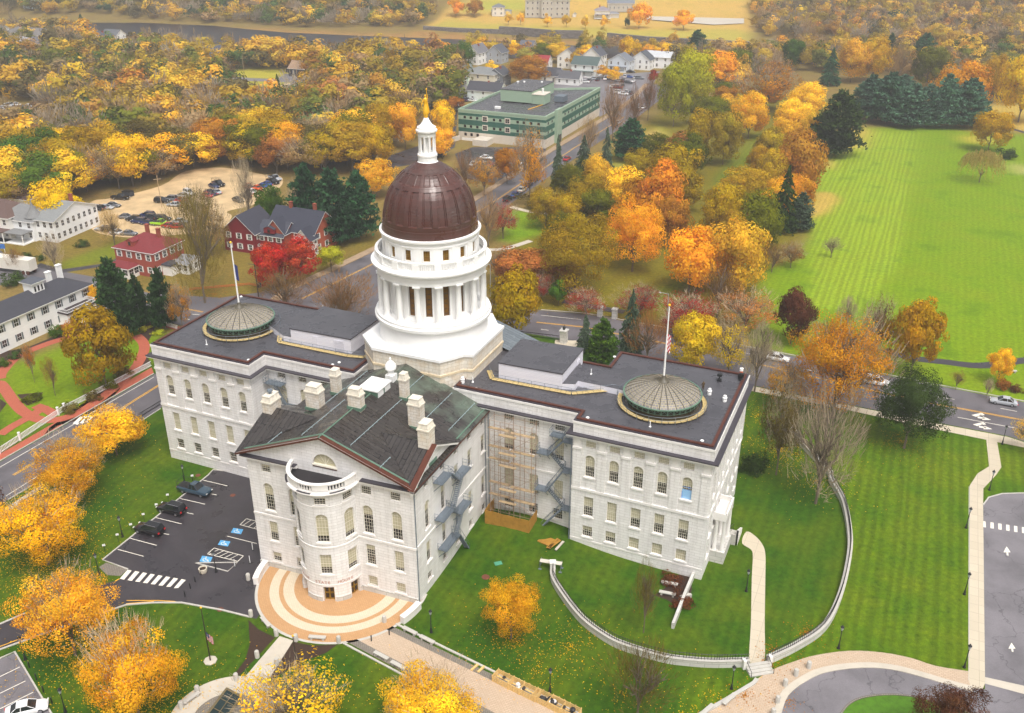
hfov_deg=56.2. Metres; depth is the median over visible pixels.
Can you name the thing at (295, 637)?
bollard
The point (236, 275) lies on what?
flagpole
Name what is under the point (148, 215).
parked car
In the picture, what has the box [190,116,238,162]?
autumn tree
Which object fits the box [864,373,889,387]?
parked car
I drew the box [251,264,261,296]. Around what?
traffic light
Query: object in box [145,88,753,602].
capitol building
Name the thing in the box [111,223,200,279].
brick house
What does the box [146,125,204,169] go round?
autumn tree
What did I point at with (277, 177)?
pickup truck
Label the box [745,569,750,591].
street lamp
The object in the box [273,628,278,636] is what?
bollard
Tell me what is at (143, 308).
pine tree
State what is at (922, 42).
pine tree
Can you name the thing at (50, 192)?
autumn tree
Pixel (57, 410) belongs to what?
picket fence
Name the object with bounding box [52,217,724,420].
fallen leaves
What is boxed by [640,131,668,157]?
autumn tree
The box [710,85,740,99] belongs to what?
autumn tree
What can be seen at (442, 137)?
autumn tree
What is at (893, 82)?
pine tree
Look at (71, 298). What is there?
window
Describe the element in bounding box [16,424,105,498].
autumn tree
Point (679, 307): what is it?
autumn tree
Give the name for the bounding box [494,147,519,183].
autumn tree
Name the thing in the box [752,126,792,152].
autumn tree
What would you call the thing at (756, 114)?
autumn tree
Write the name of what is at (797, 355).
kerb
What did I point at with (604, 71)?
autumn tree
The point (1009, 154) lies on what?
shrub
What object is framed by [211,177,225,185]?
pickup truck
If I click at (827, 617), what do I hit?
iron fence
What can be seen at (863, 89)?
pine tree
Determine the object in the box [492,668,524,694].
timber crate
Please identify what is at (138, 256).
window
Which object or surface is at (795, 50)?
autumn tree
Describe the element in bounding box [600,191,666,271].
autumn tree
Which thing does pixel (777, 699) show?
bollard
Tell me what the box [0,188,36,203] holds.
cream house
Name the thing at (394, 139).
house
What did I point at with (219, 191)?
parked car
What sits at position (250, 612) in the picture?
bollard
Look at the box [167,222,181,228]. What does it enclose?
parked car
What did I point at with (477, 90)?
house
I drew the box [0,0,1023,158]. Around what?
woodland
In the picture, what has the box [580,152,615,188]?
autumn tree
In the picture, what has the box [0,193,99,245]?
white house
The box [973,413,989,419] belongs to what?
turn arrow
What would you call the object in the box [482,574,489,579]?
manhole cover
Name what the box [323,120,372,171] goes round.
autumn tree
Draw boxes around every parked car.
[4,697,48,712]
[96,204,105,210]
[103,204,114,209]
[107,201,121,207]
[117,213,130,218]
[120,229,137,235]
[124,214,141,221]
[130,216,146,223]
[133,520,165,537]
[138,210,154,216]
[138,219,151,224]
[145,213,155,218]
[153,196,169,203]
[154,214,171,220]
[156,500,186,516]
[161,222,172,227]
[164,194,176,200]
[166,201,181,206]
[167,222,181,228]
[208,182,219,188]
[214,188,221,193]
[231,196,243,202]
[480,154,492,158]
[502,195,512,201]
[517,186,526,192]
[563,156,570,160]
[635,75,644,79]
[765,352,789,362]
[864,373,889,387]
[990,395,1017,406]
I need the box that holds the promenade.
[357,631,555,712]
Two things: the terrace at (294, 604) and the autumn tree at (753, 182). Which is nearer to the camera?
the terrace at (294, 604)
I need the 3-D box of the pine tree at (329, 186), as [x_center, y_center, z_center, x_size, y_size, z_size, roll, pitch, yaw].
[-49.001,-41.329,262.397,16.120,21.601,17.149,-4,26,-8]
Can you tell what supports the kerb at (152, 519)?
on the parking lot at (197, 534)
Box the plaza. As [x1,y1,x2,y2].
[171,676,282,712]
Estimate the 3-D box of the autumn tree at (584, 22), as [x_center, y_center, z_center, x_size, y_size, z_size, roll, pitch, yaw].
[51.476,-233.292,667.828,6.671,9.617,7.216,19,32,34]
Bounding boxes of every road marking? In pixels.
[0,579,175,646]
[2,378,151,495]
[13,385,157,474]
[147,305,1013,427]
[191,309,1022,419]
[303,117,622,297]
[983,521,1023,532]
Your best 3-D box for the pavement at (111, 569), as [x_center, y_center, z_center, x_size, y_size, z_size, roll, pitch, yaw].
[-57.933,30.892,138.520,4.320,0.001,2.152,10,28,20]
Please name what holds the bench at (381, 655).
on the promenade
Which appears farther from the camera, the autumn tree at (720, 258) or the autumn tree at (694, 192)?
the autumn tree at (694, 192)
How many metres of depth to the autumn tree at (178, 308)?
209.39 m
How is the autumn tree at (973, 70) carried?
on the terrain at (908, 214)
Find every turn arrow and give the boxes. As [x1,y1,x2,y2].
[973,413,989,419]
[973,422,990,428]
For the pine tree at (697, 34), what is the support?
on the terrain at (908, 214)
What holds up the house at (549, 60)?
on the terrain at (908, 214)
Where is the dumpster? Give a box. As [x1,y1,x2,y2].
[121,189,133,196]
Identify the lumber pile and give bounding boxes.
[538,538,564,550]
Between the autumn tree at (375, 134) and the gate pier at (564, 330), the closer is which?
the gate pier at (564, 330)
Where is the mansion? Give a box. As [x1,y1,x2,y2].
[0,263,95,353]
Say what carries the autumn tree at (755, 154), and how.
on the terrain at (908, 214)
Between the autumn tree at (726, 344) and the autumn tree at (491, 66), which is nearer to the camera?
the autumn tree at (726, 344)
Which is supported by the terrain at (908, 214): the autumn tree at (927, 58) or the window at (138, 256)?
the autumn tree at (927, 58)
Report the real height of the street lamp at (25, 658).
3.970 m
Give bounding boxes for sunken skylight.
[207,687,239,712]
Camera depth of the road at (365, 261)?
307.85 m
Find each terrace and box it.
[255,566,426,643]
[258,566,421,641]
[269,569,407,632]
[279,571,398,626]
[283,572,394,622]
[294,574,385,615]
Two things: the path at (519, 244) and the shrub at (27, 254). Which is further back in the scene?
the path at (519, 244)
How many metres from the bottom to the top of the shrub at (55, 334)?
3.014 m
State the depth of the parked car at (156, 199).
298.87 m
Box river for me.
[56,23,820,64]
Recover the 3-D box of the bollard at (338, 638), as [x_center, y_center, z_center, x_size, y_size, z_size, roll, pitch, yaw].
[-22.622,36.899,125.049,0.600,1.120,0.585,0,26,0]
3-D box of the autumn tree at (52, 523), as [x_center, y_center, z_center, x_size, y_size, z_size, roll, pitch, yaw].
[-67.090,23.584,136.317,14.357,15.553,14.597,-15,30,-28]
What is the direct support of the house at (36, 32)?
on the terrain at (908, 214)
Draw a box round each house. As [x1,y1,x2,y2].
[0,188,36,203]
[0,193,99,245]
[0,198,24,243]
[5,25,23,35]
[28,27,46,36]
[30,36,41,44]
[96,30,112,40]
[103,29,125,38]
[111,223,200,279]
[208,45,229,64]
[223,205,292,253]
[268,201,336,258]
[287,60,314,76]
[390,126,410,140]
[449,85,467,97]
[461,63,472,84]
[466,80,505,99]
[467,42,487,64]
[469,66,496,81]
[487,43,508,63]
[491,3,511,15]
[492,65,510,84]
[518,40,537,51]
[533,55,552,67]
[541,67,562,83]
[555,69,583,85]
[557,46,581,68]
[570,55,603,77]
[583,45,607,65]
[594,5,619,18]
[608,52,635,72]
[633,50,655,70]
[648,49,674,68]
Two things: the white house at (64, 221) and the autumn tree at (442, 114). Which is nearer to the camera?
the white house at (64, 221)
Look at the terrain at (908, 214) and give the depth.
162.26 m
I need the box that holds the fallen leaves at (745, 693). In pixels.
[713,385,953,711]
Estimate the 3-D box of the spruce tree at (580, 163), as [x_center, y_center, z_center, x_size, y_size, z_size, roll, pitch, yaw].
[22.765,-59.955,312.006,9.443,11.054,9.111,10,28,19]
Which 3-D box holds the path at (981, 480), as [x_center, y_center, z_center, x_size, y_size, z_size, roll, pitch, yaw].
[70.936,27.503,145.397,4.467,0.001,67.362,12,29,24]
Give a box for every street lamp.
[17,636,26,660]
[57,688,66,712]
[93,553,100,575]
[117,516,123,537]
[211,550,217,572]
[428,609,432,632]
[548,667,551,692]
[730,665,736,689]
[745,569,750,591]
[837,625,844,649]
[962,644,971,668]
[963,572,971,594]
[965,507,972,528]
[988,470,995,490]
[1001,425,1007,444]
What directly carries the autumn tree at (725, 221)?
on the terrain at (908, 214)
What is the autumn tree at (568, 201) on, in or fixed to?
on the terrain at (908, 214)
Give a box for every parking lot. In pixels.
[0,470,260,647]
[0,653,49,712]
[357,102,459,169]
[455,147,545,182]
[554,71,659,116]
[971,494,1023,712]
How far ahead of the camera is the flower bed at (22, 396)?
185.76 m
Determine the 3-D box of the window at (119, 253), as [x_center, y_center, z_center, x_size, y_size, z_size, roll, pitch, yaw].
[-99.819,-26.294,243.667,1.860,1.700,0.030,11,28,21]
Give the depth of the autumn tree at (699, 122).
331.85 m
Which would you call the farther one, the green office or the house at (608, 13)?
the house at (608, 13)
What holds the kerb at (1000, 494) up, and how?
on the terrain at (908, 214)
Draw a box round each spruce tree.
[274,73,279,95]
[550,134,563,189]
[574,135,590,166]
[574,155,584,173]
[575,314,594,353]
[601,127,614,176]
[616,289,643,354]
[774,165,799,235]
[818,47,841,86]
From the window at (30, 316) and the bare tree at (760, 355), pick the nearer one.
the bare tree at (760, 355)
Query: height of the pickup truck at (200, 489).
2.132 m
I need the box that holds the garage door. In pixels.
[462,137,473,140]
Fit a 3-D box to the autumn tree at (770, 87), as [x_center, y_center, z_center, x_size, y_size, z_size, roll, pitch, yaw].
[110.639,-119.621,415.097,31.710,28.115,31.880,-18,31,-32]
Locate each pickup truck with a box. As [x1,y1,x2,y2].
[110,192,129,199]
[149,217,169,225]
[176,475,212,497]
[204,187,216,194]
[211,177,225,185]
[266,175,279,184]
[268,172,281,180]
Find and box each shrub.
[0,270,26,286]
[0,357,11,366]
[5,350,21,359]
[20,252,32,256]
[21,391,41,403]
[34,255,45,260]
[48,324,62,337]
[57,319,85,333]
[60,401,79,414]
[73,239,89,247]
[82,389,103,402]
[98,378,118,388]
[111,366,133,379]
[137,325,152,332]
[149,328,165,334]
[512,191,538,207]
[660,569,684,591]
[668,590,695,609]
[737,450,770,477]
[995,147,1018,159]
[995,378,1010,390]
[1007,383,1023,392]
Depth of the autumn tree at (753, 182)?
280.62 m
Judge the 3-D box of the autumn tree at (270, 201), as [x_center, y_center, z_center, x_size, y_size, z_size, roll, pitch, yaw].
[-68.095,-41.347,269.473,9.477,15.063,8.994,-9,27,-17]
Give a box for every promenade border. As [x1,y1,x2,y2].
[347,639,493,712]
[387,626,569,712]
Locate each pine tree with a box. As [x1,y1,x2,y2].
[90,255,144,332]
[129,273,150,326]
[146,266,176,328]
[285,162,319,209]
[306,167,363,243]
[338,168,381,238]
[585,317,619,363]
[611,117,650,157]
[687,29,707,49]
[788,191,815,229]
[805,88,871,154]
[853,74,891,118]
[865,71,909,123]
[887,83,932,125]
[888,32,896,51]
[890,74,918,92]
[910,83,946,126]
[911,32,937,52]
[927,73,969,125]
[947,76,992,127]
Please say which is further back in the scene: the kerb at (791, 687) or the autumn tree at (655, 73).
the autumn tree at (655, 73)
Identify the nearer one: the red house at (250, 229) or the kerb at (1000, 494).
the kerb at (1000, 494)
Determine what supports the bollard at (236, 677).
on the plaza
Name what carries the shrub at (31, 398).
on the flower bed at (22, 396)
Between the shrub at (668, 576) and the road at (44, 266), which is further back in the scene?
the road at (44, 266)
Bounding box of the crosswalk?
[120,570,184,587]
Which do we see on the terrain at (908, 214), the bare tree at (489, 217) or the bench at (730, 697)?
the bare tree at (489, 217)
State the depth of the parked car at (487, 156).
346.94 m
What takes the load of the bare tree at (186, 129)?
on the terrain at (908, 214)
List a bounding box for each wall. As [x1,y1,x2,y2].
[252,560,268,584]
[400,601,421,623]
[550,568,749,667]
[671,572,694,628]
[766,427,852,662]
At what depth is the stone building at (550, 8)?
710.65 m
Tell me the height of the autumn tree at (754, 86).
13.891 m
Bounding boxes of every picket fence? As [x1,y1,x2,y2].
[0,361,151,453]
[164,322,177,328]
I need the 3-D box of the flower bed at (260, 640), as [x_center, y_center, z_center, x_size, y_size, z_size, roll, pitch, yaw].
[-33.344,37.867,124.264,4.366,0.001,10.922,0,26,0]
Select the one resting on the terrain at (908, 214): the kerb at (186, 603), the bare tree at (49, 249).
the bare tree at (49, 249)
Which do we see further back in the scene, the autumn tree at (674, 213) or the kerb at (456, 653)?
the autumn tree at (674, 213)
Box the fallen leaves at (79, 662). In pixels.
[0,440,761,712]
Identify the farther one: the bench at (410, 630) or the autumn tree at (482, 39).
the autumn tree at (482, 39)
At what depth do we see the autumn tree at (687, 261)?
225.68 m
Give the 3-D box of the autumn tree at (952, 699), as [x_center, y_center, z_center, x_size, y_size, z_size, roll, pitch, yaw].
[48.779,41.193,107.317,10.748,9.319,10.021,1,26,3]
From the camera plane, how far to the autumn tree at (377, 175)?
299.15 m
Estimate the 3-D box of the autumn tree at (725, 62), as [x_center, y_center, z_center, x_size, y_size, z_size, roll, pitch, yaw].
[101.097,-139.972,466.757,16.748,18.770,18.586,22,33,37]
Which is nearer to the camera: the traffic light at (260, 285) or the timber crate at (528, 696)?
the timber crate at (528, 696)
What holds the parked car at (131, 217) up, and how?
on the gravel lot at (139, 202)
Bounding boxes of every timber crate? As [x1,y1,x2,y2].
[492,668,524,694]
[507,677,540,702]
[531,687,565,712]
[547,693,581,712]
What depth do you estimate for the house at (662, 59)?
520.45 m
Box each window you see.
[0,325,5,333]
[0,339,8,347]
[12,318,20,327]
[15,332,23,341]
[26,312,34,320]
[30,326,38,334]
[41,306,48,314]
[44,319,52,328]
[55,299,62,308]
[68,294,75,302]
[82,288,88,296]
[116,250,122,256]
[126,251,131,257]
[135,253,141,259]
[145,255,151,261]
[147,267,153,273]
[154,253,159,260]
[236,233,241,238]
[237,243,242,248]
[246,234,251,239]
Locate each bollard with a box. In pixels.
[178,700,183,709]
[194,685,199,691]
[233,672,238,681]
[245,573,250,580]
[248,609,252,617]
[254,650,259,658]
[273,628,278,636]
[274,657,278,665]
[293,633,297,641]
[336,635,340,643]
[382,615,386,622]
[775,695,780,703]
[783,678,787,686]
[793,668,798,676]
[806,660,811,669]
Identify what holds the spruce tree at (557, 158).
on the terrain at (908, 214)
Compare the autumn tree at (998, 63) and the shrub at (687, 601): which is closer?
the shrub at (687, 601)
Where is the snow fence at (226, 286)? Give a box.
[189,283,262,289]
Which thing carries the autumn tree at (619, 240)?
on the terrain at (908, 214)
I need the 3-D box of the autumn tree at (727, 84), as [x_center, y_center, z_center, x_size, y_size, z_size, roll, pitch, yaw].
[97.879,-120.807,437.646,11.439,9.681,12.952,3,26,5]
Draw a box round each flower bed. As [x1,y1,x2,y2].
[0,322,93,366]
[0,399,6,411]
[17,392,42,404]
[46,357,150,432]
[138,322,155,340]
[236,620,274,675]
[271,642,337,678]
[655,574,691,602]
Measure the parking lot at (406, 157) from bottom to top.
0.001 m
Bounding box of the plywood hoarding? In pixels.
[485,498,536,532]
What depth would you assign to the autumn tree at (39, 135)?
316.92 m
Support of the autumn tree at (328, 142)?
on the terrain at (908, 214)
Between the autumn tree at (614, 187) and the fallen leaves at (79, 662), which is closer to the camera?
the fallen leaves at (79, 662)
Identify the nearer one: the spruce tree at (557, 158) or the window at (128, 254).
the window at (128, 254)
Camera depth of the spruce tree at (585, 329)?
201.86 m
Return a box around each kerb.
[0,373,153,460]
[0,602,248,649]
[0,612,24,624]
[0,651,51,712]
[9,408,160,498]
[102,469,222,569]
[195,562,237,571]
[342,642,474,712]
[395,623,577,712]
[541,309,1023,400]
[699,677,758,712]
[775,662,972,712]
[840,693,968,712]
[968,571,968,679]
[982,492,1023,504]
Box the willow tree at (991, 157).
[957,149,1006,181]
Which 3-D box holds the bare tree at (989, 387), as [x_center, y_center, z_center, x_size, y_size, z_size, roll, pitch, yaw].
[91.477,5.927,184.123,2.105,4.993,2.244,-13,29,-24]
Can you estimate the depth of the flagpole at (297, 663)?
116.31 m
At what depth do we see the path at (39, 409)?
177.38 m
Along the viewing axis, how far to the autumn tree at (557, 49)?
531.66 m
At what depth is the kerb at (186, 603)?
131.27 m
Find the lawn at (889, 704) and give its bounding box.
[843,695,965,712]
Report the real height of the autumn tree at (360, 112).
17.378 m
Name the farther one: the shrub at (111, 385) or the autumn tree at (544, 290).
the autumn tree at (544, 290)
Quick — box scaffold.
[488,412,536,518]
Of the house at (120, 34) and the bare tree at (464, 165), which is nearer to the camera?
the bare tree at (464, 165)
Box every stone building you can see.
[525,0,569,17]
[607,0,634,11]
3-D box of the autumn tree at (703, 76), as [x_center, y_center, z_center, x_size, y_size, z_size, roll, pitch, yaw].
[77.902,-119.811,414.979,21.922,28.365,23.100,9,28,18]
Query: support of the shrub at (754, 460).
on the terrain at (908, 214)
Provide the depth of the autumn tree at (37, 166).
289.82 m
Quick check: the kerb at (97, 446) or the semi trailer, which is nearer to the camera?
the kerb at (97, 446)
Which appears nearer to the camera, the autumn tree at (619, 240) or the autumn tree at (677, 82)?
the autumn tree at (619, 240)
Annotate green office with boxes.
[446,79,600,148]
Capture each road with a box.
[0,250,13,284]
[0,374,161,501]
[11,267,1023,440]
[37,258,115,272]
[232,77,298,82]
[279,73,300,79]
[280,84,666,306]
[782,668,972,712]
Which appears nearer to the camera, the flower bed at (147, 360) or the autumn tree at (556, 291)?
the flower bed at (147, 360)
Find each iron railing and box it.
[139,400,160,417]
[520,331,559,339]
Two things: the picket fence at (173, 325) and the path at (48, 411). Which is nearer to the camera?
the path at (48, 411)
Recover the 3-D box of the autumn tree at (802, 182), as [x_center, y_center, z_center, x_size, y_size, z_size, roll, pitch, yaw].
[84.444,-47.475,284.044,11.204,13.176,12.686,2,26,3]
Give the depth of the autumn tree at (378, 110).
352.50 m
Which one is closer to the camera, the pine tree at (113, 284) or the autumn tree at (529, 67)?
the pine tree at (113, 284)
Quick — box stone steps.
[742,654,773,677]
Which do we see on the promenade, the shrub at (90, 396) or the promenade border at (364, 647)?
the promenade border at (364, 647)
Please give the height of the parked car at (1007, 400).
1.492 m
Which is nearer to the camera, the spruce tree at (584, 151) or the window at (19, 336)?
the window at (19, 336)
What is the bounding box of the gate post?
[550,559,555,568]
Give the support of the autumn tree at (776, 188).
on the terrain at (908, 214)
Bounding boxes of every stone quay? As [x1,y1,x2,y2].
[423,26,498,33]
[499,26,583,38]
[607,33,749,44]
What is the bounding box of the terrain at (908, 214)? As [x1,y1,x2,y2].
[0,0,1023,712]
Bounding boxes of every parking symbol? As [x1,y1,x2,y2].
[200,556,211,561]
[218,540,229,545]
[231,528,242,533]
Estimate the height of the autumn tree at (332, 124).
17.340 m
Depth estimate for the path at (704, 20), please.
703.33 m
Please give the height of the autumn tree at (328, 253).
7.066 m
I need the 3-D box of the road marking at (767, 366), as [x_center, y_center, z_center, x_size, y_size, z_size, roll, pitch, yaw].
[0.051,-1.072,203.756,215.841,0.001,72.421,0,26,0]
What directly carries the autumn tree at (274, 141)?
on the terrain at (908, 214)
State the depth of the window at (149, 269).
241.77 m
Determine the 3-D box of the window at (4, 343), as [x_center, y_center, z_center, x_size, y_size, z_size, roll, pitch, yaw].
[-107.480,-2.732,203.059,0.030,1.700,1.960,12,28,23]
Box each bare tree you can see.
[1,245,23,265]
[36,231,63,265]
[38,356,59,395]
[96,206,132,244]
[157,184,231,302]
[173,122,198,155]
[230,156,265,213]
[251,265,312,303]
[283,177,295,203]
[300,112,331,124]
[300,268,377,313]
[323,285,358,311]
[454,147,475,183]
[476,189,508,246]
[577,109,599,153]
[594,633,681,712]
[596,77,628,140]
[623,310,674,355]
[625,83,642,120]
[629,555,660,632]
[638,71,660,120]
[699,260,743,317]
[739,318,785,391]
[757,370,815,474]
[764,242,789,271]
[784,378,871,503]
[822,237,843,255]
[835,295,864,323]
[886,43,916,76]
[950,370,965,389]
[983,377,994,397]
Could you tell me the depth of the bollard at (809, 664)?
120.75 m
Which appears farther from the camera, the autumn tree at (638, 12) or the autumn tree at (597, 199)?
the autumn tree at (638, 12)
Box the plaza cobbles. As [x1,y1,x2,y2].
[195,693,257,712]
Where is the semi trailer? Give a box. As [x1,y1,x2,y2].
[0,253,37,274]
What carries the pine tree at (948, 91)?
on the terrain at (908, 214)
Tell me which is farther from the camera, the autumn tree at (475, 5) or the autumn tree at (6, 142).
the autumn tree at (475, 5)
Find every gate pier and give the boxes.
[559,325,568,343]
[597,305,602,316]
[611,307,617,318]
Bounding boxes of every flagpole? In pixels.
[200,606,216,665]
[229,241,238,302]
[292,635,306,693]
[663,304,670,375]
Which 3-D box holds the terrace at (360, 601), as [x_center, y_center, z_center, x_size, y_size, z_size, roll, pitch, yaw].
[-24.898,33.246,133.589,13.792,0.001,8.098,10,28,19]
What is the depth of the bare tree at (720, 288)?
215.78 m
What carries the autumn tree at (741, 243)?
on the terrain at (908, 214)
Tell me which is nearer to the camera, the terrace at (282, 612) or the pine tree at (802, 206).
the terrace at (282, 612)
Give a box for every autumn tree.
[0,126,18,141]
[0,135,33,152]
[0,144,37,187]
[0,162,23,198]
[0,171,38,200]
[0,476,87,566]
[0,488,4,509]
[0,553,120,659]
[7,127,38,141]
[9,149,76,193]
[12,126,56,149]
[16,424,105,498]
[18,340,35,381]
[23,178,85,210]
[26,135,90,159]
[32,147,96,192]
[37,126,68,139]
[42,129,85,146]
[42,146,84,186]
[59,126,105,152]
[59,302,137,386]
[60,124,89,137]
[63,141,114,191]
[72,400,148,454]
[72,606,190,712]
[82,141,140,188]
[83,151,107,187]
[87,119,116,134]
[87,284,99,303]
[91,130,155,185]
[91,131,120,152]
[91,146,114,182]
[109,117,158,145]
[116,147,165,181]
[137,130,190,174]
[138,146,183,179]
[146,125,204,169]
[164,278,193,325]
[175,182,217,217]
[176,130,220,167]
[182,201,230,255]
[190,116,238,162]
[214,113,246,125]
[216,644,352,712]
[219,119,262,161]
[219,121,263,166]
[224,118,280,166]
[230,107,275,121]
[239,116,276,149]
[248,241,288,289]
[251,131,295,172]
[252,108,296,130]
[253,184,286,215]
[265,119,304,169]
[269,130,328,166]
[275,233,321,281]
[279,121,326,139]
[294,112,325,132]
[296,130,341,169]
[302,130,343,167]
[310,127,345,163]
[315,115,355,165]
[316,245,345,271]
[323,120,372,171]
[325,106,377,127]
[336,112,359,123]
[340,109,373,122]
[340,115,392,166]
[351,122,395,166]
[354,158,400,196]
[363,102,400,137]
[375,644,485,712]
[381,121,399,133]
[388,36,403,43]
[388,100,417,149]
[429,99,455,132]
[431,125,456,158]
[434,39,449,48]
[442,96,464,111]
[447,0,463,13]
[451,40,475,64]
[463,0,484,15]
[465,154,502,194]
[467,36,488,47]
[478,572,541,638]
[483,197,519,238]
[485,60,498,67]
[486,246,509,276]
[487,262,542,329]
[491,245,557,284]
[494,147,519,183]
[504,11,514,24]
[506,54,550,79]
[507,116,549,197]
[508,40,519,54]
[516,12,524,24]
[516,47,538,58]
[527,185,564,225]
[530,42,553,58]
[535,211,620,295]
[535,271,554,296]
[541,245,577,288]
[542,13,552,23]
[542,209,582,244]
[546,42,570,57]
[548,279,566,305]
[550,161,588,195]
[551,193,581,222]
[560,171,609,219]
[561,14,571,26]
[564,48,581,62]
[564,285,608,313]
[579,187,615,220]
[580,44,591,55]
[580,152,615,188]
[581,15,588,25]
[593,65,609,75]
[600,15,610,25]
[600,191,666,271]
[602,165,643,213]
[607,66,622,80]
[607,279,662,313]
[614,215,636,252]
[618,35,642,55]
[618,175,658,213]
[622,147,653,176]
[624,14,629,25]
[626,1,652,24]
[631,157,689,221]
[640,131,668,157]
[641,44,655,50]
[647,141,704,201]
[648,70,658,81]
[652,194,694,245]
[652,287,720,326]
[654,42,674,51]
[655,61,695,126]
[658,308,689,338]
[661,224,725,291]
[663,131,699,151]
[666,46,717,103]
[666,170,705,205]
[668,309,723,365]
[670,130,712,169]
[672,9,694,29]
[683,107,713,157]
[690,95,735,122]
[696,233,733,287]
[699,181,749,234]
[705,214,772,294]
[706,111,744,164]
[708,284,778,331]
[709,49,740,81]
[709,314,752,369]
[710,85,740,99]
[710,93,737,117]
[714,81,739,93]
[715,208,752,235]
[719,164,771,195]
[727,49,802,105]
[728,46,754,67]
[730,90,770,138]
[739,187,787,252]
[742,171,776,207]
[744,143,773,171]
[749,79,781,103]
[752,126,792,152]
[756,147,788,181]
[760,353,808,409]
[761,176,800,211]
[773,96,816,126]
[773,111,802,139]
[773,285,819,343]
[776,128,829,186]
[778,241,807,267]
[779,38,806,67]
[780,172,817,209]
[786,81,828,111]
[787,296,915,418]
[793,108,821,141]
[836,37,875,81]
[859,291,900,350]
[861,36,898,74]
[873,359,956,448]
[882,296,949,374]
[909,45,950,86]
[909,682,992,712]
[928,58,994,100]
[970,110,1015,150]
[985,52,1012,100]
[986,348,1016,383]
[994,53,1023,121]
[1009,416,1023,451]
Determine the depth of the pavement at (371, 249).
305.73 m
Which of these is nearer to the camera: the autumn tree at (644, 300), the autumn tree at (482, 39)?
the autumn tree at (644, 300)
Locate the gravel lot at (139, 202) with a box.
[90,168,282,236]
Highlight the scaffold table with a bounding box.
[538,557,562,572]
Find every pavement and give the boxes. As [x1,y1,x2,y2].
[0,367,152,459]
[0,487,39,512]
[99,563,126,575]
[270,84,646,300]
[555,340,577,346]
[708,651,969,712]
[752,387,1023,446]
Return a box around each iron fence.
[552,566,747,659]
[768,428,851,654]
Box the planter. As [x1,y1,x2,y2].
[198,565,206,573]
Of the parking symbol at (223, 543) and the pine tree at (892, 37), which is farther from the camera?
the pine tree at (892, 37)
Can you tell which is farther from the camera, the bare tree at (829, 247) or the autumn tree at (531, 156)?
the autumn tree at (531, 156)
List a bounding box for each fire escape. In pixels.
[263,374,294,404]
[432,458,471,556]
[534,425,572,525]
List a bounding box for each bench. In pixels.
[183,691,200,704]
[260,615,270,627]
[308,634,325,640]
[373,650,388,660]
[390,659,405,671]
[402,625,417,635]
[419,634,434,644]
[659,590,675,597]
[661,580,677,587]
[700,703,714,712]
[722,693,736,705]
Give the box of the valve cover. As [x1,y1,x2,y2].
[494,561,501,565]
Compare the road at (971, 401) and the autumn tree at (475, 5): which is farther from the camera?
the autumn tree at (475, 5)
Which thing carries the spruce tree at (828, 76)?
on the terrain at (908, 214)
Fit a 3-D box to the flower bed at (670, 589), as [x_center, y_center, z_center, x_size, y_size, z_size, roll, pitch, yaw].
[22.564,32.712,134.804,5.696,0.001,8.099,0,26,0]
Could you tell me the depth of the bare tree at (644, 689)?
110.32 m
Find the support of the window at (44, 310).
in the mansion
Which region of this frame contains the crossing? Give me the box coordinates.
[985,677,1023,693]
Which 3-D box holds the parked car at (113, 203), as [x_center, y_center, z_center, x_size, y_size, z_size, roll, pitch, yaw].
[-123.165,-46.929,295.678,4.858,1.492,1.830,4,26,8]
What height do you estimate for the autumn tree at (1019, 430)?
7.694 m
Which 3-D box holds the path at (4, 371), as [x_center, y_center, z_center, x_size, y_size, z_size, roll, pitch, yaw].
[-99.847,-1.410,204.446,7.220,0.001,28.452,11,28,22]
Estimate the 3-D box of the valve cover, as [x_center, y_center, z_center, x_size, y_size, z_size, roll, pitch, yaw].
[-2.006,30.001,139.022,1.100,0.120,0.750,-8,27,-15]
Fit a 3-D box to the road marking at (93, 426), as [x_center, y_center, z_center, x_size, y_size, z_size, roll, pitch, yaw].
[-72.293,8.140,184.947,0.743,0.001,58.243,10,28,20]
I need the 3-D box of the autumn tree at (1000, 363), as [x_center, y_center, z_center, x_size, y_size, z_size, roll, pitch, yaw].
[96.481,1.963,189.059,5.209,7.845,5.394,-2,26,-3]
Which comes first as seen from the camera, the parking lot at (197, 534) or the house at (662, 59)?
the parking lot at (197, 534)
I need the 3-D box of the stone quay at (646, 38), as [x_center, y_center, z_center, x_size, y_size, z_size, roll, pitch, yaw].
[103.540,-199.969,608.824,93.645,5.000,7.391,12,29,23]
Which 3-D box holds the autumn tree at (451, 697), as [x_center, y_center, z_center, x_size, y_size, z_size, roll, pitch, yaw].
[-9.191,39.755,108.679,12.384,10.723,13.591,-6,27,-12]
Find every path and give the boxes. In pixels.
[0,329,89,378]
[0,334,149,422]
[0,405,48,434]
[32,404,56,416]
[232,636,292,694]
[490,240,532,250]
[510,206,544,213]
[548,284,577,294]
[562,300,625,313]
[647,16,743,24]
[742,532,765,662]
[883,348,1023,367]
[969,435,1000,688]
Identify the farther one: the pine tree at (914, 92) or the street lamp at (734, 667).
the pine tree at (914, 92)
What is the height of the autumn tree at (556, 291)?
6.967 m
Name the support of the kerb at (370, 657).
on the terrain at (908, 214)
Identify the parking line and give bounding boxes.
[117,480,256,555]
[209,548,242,561]
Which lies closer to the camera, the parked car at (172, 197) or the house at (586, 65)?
the parked car at (172, 197)
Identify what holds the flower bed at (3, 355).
on the terrain at (908, 214)
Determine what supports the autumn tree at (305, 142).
on the terrain at (908, 214)
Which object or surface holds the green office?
on the terrain at (908, 214)

